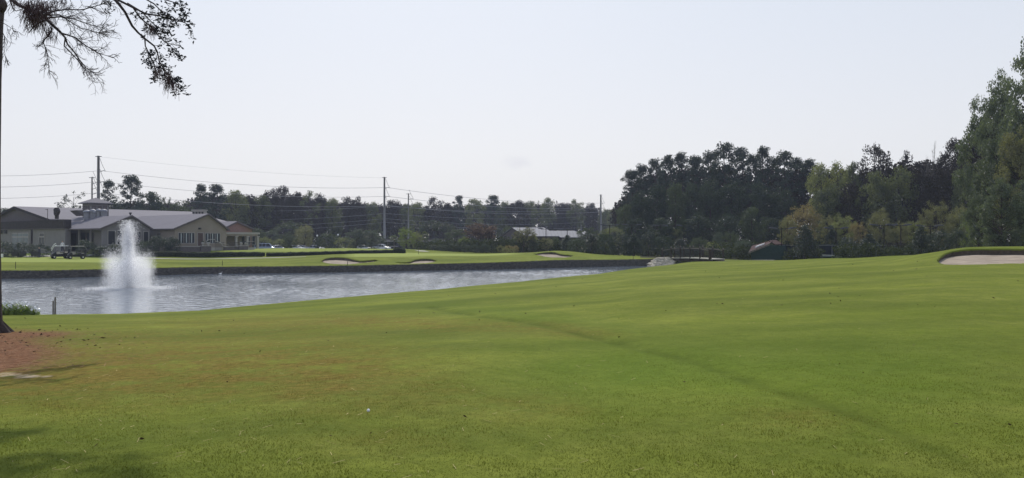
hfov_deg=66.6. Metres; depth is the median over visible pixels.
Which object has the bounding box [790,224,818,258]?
evergreen tree
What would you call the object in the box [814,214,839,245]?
leafy tree
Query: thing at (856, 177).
broadleaf tree
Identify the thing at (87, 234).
window
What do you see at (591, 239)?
tall shrub
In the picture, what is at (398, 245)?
parked pickup
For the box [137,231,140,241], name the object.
window
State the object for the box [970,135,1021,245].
tree
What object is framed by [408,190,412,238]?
utility pole
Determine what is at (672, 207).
broadleaf tree
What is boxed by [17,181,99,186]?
power line
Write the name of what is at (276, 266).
bank grass
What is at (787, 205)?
broadleaf tree
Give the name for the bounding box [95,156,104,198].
utility pole
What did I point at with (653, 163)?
pine tree
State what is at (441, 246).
shrub
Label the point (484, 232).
thin tree
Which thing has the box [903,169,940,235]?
broadleaf tree
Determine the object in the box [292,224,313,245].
leafy tree
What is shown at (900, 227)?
court light
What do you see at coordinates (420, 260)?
bunker face
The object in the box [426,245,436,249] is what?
shrub
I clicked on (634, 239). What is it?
tall shrub
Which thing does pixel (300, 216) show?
broadleaf tree
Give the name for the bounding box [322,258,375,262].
bunker face
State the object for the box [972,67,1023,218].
tree
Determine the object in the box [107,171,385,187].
power line
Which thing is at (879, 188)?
broadleaf tree
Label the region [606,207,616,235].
broadleaf tree
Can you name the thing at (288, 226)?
leafy tree
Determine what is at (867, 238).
evergreen tree
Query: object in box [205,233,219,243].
window
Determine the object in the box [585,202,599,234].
broadleaf tree
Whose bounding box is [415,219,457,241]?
thin tree
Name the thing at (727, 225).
broadleaf tree
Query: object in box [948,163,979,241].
broadleaf tree
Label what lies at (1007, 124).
tree
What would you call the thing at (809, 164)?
pine tree
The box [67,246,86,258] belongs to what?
golf cart
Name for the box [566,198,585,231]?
broadleaf tree
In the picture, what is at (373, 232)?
leafy tree
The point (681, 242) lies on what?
tall shrub
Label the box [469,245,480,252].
shrub
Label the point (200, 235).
door
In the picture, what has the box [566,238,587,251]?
tall shrub
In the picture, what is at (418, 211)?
broadleaf tree
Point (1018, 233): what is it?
tree
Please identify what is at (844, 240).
shrub
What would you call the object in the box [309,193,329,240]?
broadleaf tree
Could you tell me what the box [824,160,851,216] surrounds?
broadleaf tree
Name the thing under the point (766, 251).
green hut
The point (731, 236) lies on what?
leafy tree
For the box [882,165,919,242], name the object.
broadleaf tree
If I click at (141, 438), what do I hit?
fallen leaves
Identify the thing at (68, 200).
thin tree
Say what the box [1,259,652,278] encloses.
retaining wall
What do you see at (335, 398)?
dry grass
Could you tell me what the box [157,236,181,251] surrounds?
shrub
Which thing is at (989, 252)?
bunker face
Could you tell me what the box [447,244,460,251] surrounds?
shrub
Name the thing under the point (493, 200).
pine tree
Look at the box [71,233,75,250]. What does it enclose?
door
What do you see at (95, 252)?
shrub
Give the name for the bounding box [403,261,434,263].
sand
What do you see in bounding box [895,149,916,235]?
thin tree
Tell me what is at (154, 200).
broadleaf tree
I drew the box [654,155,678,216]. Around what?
pine tree
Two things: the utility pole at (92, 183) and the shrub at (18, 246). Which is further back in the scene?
the utility pole at (92, 183)
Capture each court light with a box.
[600,224,618,246]
[769,227,796,245]
[824,227,848,245]
[869,224,897,245]
[885,224,911,241]
[915,224,942,242]
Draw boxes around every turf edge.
[322,257,377,260]
[395,258,435,262]
[938,249,1023,261]
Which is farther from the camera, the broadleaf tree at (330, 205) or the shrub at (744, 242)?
the broadleaf tree at (330, 205)
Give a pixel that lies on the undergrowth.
(845, 252)
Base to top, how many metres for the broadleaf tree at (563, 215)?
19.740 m
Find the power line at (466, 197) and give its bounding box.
[386,187,540,202]
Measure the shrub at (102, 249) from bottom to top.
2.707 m
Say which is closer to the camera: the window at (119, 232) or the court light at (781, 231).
the court light at (781, 231)
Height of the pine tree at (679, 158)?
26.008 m
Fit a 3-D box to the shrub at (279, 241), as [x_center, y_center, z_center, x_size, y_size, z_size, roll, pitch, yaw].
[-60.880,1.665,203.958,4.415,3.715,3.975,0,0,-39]
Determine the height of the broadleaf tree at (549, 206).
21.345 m
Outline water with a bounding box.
[1,263,678,314]
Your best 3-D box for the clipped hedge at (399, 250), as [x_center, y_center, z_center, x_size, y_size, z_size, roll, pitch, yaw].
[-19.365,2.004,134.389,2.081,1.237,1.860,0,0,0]
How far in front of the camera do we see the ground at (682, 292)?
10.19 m
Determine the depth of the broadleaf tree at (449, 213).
303.94 m
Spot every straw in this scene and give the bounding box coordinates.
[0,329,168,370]
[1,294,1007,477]
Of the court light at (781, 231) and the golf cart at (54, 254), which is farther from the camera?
the court light at (781, 231)
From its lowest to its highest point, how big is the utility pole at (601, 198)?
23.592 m
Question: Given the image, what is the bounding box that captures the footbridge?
[661,246,724,260]
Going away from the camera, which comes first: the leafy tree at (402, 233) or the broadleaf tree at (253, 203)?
the leafy tree at (402, 233)
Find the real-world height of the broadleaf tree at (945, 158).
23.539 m
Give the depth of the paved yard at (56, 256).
125.99 m
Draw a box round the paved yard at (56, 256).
[25,254,92,256]
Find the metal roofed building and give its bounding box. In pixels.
[499,227,592,243]
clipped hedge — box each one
[130,251,264,256]
[266,250,393,256]
[393,247,405,252]
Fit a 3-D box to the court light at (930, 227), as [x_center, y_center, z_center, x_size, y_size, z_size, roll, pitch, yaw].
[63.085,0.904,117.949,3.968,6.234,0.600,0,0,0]
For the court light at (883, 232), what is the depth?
125.94 m
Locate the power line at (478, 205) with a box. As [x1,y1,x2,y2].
[388,196,586,208]
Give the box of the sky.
[1,0,1023,240]
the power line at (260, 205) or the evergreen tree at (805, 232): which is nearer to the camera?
the evergreen tree at (805, 232)
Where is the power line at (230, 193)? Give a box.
[101,181,381,196]
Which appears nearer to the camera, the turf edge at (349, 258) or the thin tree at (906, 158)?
the turf edge at (349, 258)
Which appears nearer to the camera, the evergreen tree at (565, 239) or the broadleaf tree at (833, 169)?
the evergreen tree at (565, 239)
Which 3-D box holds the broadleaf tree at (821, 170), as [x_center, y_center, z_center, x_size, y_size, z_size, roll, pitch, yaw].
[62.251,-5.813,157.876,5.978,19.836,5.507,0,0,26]
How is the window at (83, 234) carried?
in the clubhouse
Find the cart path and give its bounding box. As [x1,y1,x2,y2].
[144,256,305,258]
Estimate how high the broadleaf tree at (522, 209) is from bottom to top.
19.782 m
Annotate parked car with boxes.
[372,244,390,248]
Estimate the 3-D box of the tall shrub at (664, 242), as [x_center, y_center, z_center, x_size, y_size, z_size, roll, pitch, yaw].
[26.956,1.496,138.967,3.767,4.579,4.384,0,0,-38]
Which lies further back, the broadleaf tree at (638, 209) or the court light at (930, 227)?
the broadleaf tree at (638, 209)
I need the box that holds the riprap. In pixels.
[647,257,675,265]
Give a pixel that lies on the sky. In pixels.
(512, 101)
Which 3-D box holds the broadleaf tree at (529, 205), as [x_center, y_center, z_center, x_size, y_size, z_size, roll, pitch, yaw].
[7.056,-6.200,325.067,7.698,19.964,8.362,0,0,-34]
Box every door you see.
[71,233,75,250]
[197,232,203,245]
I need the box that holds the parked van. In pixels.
[254,243,275,248]
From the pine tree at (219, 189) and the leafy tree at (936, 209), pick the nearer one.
the leafy tree at (936, 209)
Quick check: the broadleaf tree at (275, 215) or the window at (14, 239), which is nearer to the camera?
the window at (14, 239)
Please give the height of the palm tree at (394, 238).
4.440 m
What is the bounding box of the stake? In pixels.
[54,297,55,313]
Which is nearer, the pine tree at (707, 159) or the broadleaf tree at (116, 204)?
the pine tree at (707, 159)
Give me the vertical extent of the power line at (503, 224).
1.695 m
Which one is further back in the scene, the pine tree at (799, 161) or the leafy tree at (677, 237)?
the pine tree at (799, 161)
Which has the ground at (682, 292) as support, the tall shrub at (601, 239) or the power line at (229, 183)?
the tall shrub at (601, 239)
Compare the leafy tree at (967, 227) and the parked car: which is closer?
the leafy tree at (967, 227)
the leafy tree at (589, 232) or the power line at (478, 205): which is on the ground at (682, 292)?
the leafy tree at (589, 232)
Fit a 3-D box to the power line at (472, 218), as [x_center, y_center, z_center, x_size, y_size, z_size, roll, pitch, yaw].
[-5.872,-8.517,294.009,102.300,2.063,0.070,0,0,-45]
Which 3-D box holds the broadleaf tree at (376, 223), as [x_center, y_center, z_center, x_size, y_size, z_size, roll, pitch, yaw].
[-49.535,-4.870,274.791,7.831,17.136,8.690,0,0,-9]
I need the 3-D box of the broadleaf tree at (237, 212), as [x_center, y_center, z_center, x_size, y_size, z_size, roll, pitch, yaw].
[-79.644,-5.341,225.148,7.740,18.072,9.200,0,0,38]
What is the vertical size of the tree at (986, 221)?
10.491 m
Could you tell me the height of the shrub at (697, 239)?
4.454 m
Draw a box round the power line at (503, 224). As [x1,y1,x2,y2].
[394,219,580,224]
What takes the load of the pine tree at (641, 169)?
on the ground at (682, 292)
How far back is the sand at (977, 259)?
49.29 m
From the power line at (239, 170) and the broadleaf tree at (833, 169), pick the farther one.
the power line at (239, 170)
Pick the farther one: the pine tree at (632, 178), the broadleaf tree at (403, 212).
the broadleaf tree at (403, 212)
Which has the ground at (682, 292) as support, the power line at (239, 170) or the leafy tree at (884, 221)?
the leafy tree at (884, 221)
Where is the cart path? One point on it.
(214, 258)
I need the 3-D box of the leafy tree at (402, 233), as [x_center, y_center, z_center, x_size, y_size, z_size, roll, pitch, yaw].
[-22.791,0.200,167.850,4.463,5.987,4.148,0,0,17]
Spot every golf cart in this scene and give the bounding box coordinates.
[50,246,69,258]
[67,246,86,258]
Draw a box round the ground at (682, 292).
[0,242,1023,477]
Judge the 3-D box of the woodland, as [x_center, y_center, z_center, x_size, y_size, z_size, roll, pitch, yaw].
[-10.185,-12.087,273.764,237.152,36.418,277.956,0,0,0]
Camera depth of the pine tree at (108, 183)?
185.72 m
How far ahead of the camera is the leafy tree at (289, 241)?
171.77 m
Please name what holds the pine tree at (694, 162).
on the ground at (682, 292)
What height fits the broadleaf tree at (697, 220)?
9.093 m
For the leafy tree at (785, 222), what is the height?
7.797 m
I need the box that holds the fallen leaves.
[0,268,1018,446]
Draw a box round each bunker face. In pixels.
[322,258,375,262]
[404,259,433,263]
[535,252,570,256]
[939,250,1023,260]
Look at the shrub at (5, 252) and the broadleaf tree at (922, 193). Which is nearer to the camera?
the shrub at (5, 252)
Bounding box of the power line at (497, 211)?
[392,206,583,211]
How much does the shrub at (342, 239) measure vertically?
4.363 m
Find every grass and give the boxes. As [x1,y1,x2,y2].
[0,336,952,477]
[2,259,651,272]
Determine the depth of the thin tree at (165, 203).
191.69 m
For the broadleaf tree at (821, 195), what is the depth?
149.16 m
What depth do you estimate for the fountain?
64.02 m
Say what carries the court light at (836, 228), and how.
on the ground at (682, 292)
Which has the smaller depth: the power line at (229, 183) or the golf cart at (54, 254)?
the golf cart at (54, 254)
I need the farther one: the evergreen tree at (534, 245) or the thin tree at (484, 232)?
the thin tree at (484, 232)
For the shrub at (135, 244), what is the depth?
129.25 m
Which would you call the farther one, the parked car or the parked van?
the parked car
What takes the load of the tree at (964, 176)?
on the ground at (682, 292)
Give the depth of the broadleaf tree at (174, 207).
199.42 m
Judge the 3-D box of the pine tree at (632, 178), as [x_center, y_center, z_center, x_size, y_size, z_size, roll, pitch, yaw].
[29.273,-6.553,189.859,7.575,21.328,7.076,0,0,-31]
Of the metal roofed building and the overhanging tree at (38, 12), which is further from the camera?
the metal roofed building
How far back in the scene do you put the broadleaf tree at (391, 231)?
283.39 m
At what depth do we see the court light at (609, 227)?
157.93 m
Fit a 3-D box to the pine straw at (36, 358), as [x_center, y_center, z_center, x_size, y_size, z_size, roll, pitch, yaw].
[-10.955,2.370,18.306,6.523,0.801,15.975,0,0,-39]
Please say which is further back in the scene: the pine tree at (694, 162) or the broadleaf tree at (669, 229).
the pine tree at (694, 162)
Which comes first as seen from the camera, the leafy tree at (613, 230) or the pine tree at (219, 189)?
the leafy tree at (613, 230)
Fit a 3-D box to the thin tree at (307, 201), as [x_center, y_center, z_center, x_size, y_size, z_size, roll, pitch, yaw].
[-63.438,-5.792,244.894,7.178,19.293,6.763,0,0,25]
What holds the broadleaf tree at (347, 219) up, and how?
on the ground at (682, 292)
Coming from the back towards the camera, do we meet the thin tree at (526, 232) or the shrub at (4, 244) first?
the thin tree at (526, 232)
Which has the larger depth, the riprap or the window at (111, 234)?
the window at (111, 234)
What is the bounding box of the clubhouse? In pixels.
[1,198,259,254]
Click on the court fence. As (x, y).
(829, 250)
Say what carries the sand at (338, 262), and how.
on the ground at (682, 292)
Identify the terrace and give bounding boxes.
[176,239,254,251]
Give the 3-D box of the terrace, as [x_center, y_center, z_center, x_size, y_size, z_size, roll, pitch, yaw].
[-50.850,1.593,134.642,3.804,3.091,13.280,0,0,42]
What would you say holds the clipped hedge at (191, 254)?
on the ground at (682, 292)
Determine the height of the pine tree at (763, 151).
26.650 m
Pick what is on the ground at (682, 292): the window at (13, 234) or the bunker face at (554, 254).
the bunker face at (554, 254)
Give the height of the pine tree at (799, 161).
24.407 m
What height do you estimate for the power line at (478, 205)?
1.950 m
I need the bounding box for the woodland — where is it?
[109,96,1023,250]
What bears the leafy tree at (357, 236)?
on the ground at (682, 292)
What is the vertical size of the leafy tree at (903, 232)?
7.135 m
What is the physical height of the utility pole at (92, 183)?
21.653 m
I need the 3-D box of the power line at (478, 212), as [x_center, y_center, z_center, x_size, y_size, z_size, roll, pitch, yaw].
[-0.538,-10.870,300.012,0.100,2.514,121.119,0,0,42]
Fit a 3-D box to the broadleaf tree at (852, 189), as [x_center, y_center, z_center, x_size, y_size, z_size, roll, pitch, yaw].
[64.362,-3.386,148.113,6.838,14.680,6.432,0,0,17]
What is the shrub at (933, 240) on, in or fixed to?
on the ground at (682, 292)
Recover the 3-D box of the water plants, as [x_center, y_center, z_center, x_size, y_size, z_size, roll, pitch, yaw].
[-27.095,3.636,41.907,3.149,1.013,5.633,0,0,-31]
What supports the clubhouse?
on the ground at (682, 292)
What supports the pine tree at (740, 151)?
on the ground at (682, 292)
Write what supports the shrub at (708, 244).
on the ground at (682, 292)
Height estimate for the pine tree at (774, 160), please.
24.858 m
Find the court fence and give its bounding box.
[786,246,903,259]
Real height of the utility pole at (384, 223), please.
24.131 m
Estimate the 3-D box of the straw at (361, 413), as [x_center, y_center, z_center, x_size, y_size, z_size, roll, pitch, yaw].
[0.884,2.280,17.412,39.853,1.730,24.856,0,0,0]
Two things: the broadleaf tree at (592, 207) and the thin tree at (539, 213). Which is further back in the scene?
the broadleaf tree at (592, 207)
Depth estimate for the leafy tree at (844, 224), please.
129.41 m
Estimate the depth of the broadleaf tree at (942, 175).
139.11 m
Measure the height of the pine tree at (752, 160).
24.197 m
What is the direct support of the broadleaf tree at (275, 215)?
on the ground at (682, 292)
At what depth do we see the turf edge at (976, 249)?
53.02 m
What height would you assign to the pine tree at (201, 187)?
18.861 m
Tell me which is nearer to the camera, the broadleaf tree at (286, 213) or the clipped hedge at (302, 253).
the clipped hedge at (302, 253)
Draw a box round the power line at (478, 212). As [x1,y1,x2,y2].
[386,205,593,213]
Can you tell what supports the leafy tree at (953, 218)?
on the ground at (682, 292)
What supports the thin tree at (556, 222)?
on the ground at (682, 292)
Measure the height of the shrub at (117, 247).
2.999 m
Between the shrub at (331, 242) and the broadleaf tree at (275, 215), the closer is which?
the shrub at (331, 242)
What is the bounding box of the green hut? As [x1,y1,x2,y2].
[749,240,785,259]
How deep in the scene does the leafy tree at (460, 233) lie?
189.38 m
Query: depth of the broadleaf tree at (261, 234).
214.07 m
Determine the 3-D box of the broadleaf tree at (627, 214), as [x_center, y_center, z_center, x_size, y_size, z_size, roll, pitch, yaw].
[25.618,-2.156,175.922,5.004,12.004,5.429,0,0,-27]
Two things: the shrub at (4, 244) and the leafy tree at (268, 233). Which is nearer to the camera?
the shrub at (4, 244)
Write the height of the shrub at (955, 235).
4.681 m
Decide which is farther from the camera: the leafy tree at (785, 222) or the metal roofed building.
the metal roofed building
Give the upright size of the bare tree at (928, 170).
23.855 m
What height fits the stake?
1.120 m
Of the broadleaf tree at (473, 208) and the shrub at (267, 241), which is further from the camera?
the broadleaf tree at (473, 208)
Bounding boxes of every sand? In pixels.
[323,260,374,263]
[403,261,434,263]
[540,254,566,257]
[939,255,1023,264]
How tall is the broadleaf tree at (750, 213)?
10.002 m
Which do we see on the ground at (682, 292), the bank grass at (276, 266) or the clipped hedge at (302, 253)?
the clipped hedge at (302, 253)
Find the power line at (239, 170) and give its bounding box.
[106,157,371,177]
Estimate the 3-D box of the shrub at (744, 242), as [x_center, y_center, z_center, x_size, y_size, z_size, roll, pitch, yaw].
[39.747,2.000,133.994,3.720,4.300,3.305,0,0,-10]
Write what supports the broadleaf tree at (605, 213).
on the ground at (682, 292)
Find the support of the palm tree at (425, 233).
on the ground at (682, 292)
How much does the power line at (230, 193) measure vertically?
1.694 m
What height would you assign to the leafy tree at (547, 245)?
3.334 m
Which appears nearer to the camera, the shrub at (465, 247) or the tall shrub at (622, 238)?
the tall shrub at (622, 238)
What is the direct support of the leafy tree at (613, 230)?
on the ground at (682, 292)
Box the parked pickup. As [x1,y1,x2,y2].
[388,243,407,248]
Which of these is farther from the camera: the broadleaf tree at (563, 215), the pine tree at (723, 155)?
the broadleaf tree at (563, 215)
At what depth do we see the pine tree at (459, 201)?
299.46 m
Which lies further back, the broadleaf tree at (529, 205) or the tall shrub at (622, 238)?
the broadleaf tree at (529, 205)
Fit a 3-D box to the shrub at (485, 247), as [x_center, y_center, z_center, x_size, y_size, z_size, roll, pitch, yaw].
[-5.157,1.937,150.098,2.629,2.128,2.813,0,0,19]
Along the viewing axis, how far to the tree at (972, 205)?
89.70 m
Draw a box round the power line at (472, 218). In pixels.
[385,213,570,218]
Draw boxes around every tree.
[0,0,195,332]
[54,191,84,207]
[99,179,120,208]
[109,201,129,209]
[113,174,148,209]
[140,191,164,210]
[161,197,171,210]
[170,200,192,211]
[191,183,210,211]
[203,184,230,220]
[221,190,251,224]
[239,195,260,230]
[251,194,274,231]
[252,228,265,245]
[259,187,281,238]
[263,231,280,242]
[270,221,304,243]
[272,185,295,245]
[283,235,298,247]
[287,191,305,237]
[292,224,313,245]
[300,191,320,225]
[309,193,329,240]
[323,198,344,240]
[338,196,356,239]
[343,227,366,247]
[348,196,368,240]
[360,229,386,248]
[362,202,381,240]
[380,199,403,237]
[390,235,397,248]
[398,203,414,238]
[398,226,416,248]
[406,201,425,238]
[410,231,423,247]
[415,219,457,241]
[421,231,428,242]
[422,196,446,237]
[439,203,456,239]
[443,228,466,250]
[451,195,466,238]
[462,223,496,241]
[464,198,486,236]
[481,195,504,240]
[494,201,513,238]
[504,199,531,230]
[512,227,536,252]
[520,200,537,226]
[528,238,538,251]
[531,201,546,226]
[540,197,556,229]
[540,238,552,250]
[551,201,561,230]
[555,202,573,230]
[560,235,572,250]
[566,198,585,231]
[576,225,597,245]
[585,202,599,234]
[595,208,613,242]
[597,227,624,244]
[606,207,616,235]
[615,203,635,243]
[619,170,645,224]
[623,217,648,248]
[626,163,651,204]
[629,189,652,243]
[639,157,667,248]
[646,217,674,246]
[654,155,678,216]
[664,182,686,242]
[666,151,694,229]
[667,226,687,245]
[683,213,713,247]
[684,154,711,218]
[696,149,728,241]
[707,141,743,209]
[712,213,739,246]
[720,231,738,248]
[728,147,752,237]
[737,206,766,243]
[743,153,764,239]
[743,181,776,240]
[752,145,774,219]
[758,217,783,244]
[764,185,798,241]
[765,156,782,191]
[770,150,800,232]
[777,216,798,245]
[783,201,821,245]
[788,157,808,217]
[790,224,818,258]
[793,157,816,225]
[805,162,833,226]
[810,184,847,241]
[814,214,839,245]
[823,225,838,245]
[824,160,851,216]
[831,213,858,245]
[833,182,868,241]
[842,161,863,218]
[848,222,867,243]
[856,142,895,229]
[858,169,896,244]
[858,234,878,255]
[866,206,894,245]
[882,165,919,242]
[888,220,910,245]
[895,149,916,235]
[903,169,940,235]
[903,220,929,250]
[910,225,930,254]
[917,144,944,214]
[917,200,952,251]
[920,167,963,248]
[934,137,970,215]
[943,203,970,248]
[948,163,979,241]
[952,95,997,239]
[959,221,980,246]
[964,191,993,246]
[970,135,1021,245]
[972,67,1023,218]
[974,176,1023,246]
[992,124,1023,244]
[993,36,1023,213]
[1008,179,1023,245]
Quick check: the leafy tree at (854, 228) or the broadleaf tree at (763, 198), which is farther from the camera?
the broadleaf tree at (763, 198)
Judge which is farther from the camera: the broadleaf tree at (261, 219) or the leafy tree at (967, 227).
the broadleaf tree at (261, 219)
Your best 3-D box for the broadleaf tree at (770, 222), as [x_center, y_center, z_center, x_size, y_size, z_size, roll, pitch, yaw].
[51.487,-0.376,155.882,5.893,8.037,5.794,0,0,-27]
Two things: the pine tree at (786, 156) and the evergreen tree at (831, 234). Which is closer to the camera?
the evergreen tree at (831, 234)
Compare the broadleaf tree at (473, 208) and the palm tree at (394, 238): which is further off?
the broadleaf tree at (473, 208)
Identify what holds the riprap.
on the bank slope
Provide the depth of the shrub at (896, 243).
117.84 m
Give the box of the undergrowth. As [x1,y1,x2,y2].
[252,235,987,259]
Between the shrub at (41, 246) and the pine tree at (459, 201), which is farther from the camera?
the pine tree at (459, 201)
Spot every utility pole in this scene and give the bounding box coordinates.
[89,172,96,198]
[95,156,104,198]
[382,177,389,245]
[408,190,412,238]
[600,195,602,233]
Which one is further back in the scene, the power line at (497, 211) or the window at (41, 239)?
the power line at (497, 211)
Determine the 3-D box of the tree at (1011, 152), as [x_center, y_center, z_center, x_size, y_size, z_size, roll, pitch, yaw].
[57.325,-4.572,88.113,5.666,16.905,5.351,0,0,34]
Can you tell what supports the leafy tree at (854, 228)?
on the ground at (682, 292)
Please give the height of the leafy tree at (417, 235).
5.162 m
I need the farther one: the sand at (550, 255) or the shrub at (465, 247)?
the shrub at (465, 247)
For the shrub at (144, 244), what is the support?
on the ground at (682, 292)
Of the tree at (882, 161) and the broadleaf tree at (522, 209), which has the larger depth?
the broadleaf tree at (522, 209)
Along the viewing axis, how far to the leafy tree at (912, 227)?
130.32 m
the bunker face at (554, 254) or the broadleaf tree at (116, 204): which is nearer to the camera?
the bunker face at (554, 254)
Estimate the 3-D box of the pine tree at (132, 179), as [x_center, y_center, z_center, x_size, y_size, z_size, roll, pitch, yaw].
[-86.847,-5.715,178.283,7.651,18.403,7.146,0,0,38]
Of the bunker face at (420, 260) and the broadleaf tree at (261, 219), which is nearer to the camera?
the bunker face at (420, 260)
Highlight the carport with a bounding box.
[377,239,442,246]
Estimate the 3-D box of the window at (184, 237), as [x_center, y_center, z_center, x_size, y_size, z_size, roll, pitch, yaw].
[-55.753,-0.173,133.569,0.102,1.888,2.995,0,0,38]
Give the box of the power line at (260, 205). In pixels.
[107,193,385,206]
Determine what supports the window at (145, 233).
in the clubhouse
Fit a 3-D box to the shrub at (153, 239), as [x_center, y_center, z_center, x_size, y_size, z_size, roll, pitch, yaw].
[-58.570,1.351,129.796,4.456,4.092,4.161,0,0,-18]
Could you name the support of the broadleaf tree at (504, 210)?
on the ground at (682, 292)
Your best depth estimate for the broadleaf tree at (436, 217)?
290.86 m
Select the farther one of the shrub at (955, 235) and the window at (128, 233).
the window at (128, 233)
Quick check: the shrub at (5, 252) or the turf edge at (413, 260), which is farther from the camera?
the shrub at (5, 252)
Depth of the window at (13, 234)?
146.68 m
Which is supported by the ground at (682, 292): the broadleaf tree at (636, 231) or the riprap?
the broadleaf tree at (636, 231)
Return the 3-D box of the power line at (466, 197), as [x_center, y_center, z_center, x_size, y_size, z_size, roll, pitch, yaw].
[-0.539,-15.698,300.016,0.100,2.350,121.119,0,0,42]
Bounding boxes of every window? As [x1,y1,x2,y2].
[12,233,28,236]
[12,237,28,250]
[39,237,44,244]
[81,232,85,247]
[86,232,93,247]
[107,230,115,244]
[117,230,122,244]
[125,230,131,244]
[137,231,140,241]
[143,231,148,242]
[178,232,194,243]
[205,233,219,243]
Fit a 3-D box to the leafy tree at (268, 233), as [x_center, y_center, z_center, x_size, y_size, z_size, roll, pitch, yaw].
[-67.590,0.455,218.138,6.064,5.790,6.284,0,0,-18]
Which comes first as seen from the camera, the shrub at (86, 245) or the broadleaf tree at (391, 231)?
the shrub at (86, 245)
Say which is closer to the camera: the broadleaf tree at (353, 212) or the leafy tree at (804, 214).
the leafy tree at (804, 214)
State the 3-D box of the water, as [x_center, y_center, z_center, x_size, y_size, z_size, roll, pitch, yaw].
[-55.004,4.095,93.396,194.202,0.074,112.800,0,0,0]
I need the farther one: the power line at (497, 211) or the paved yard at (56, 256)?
the power line at (497, 211)
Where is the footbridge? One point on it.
(679, 252)
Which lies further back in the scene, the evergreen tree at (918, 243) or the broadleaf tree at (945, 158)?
the broadleaf tree at (945, 158)
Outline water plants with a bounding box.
[2,300,40,314]
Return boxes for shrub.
[1,241,12,256]
[3,248,22,256]
[10,242,37,256]
[26,243,51,256]
[75,239,98,255]
[87,248,99,256]
[92,244,115,257]
[106,244,125,257]
[129,240,147,251]
[135,240,158,251]
[146,236,172,251]
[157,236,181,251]
[259,237,271,243]
[272,239,284,246]
[314,233,339,247]
[334,237,353,247]
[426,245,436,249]
[437,245,447,250]
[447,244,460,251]
[458,245,471,252]
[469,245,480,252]
[478,244,490,252]
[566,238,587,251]
[581,234,600,253]
[596,233,615,254]
[607,232,630,254]
[622,233,644,255]
[652,235,673,256]
[673,239,687,252]
[689,237,707,254]
[704,242,720,256]
[734,238,751,257]
[838,236,860,251]
[884,240,906,250]
[924,229,954,252]
[940,228,970,249]
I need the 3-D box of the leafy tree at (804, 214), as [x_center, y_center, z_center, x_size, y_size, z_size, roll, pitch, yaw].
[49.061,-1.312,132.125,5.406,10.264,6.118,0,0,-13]

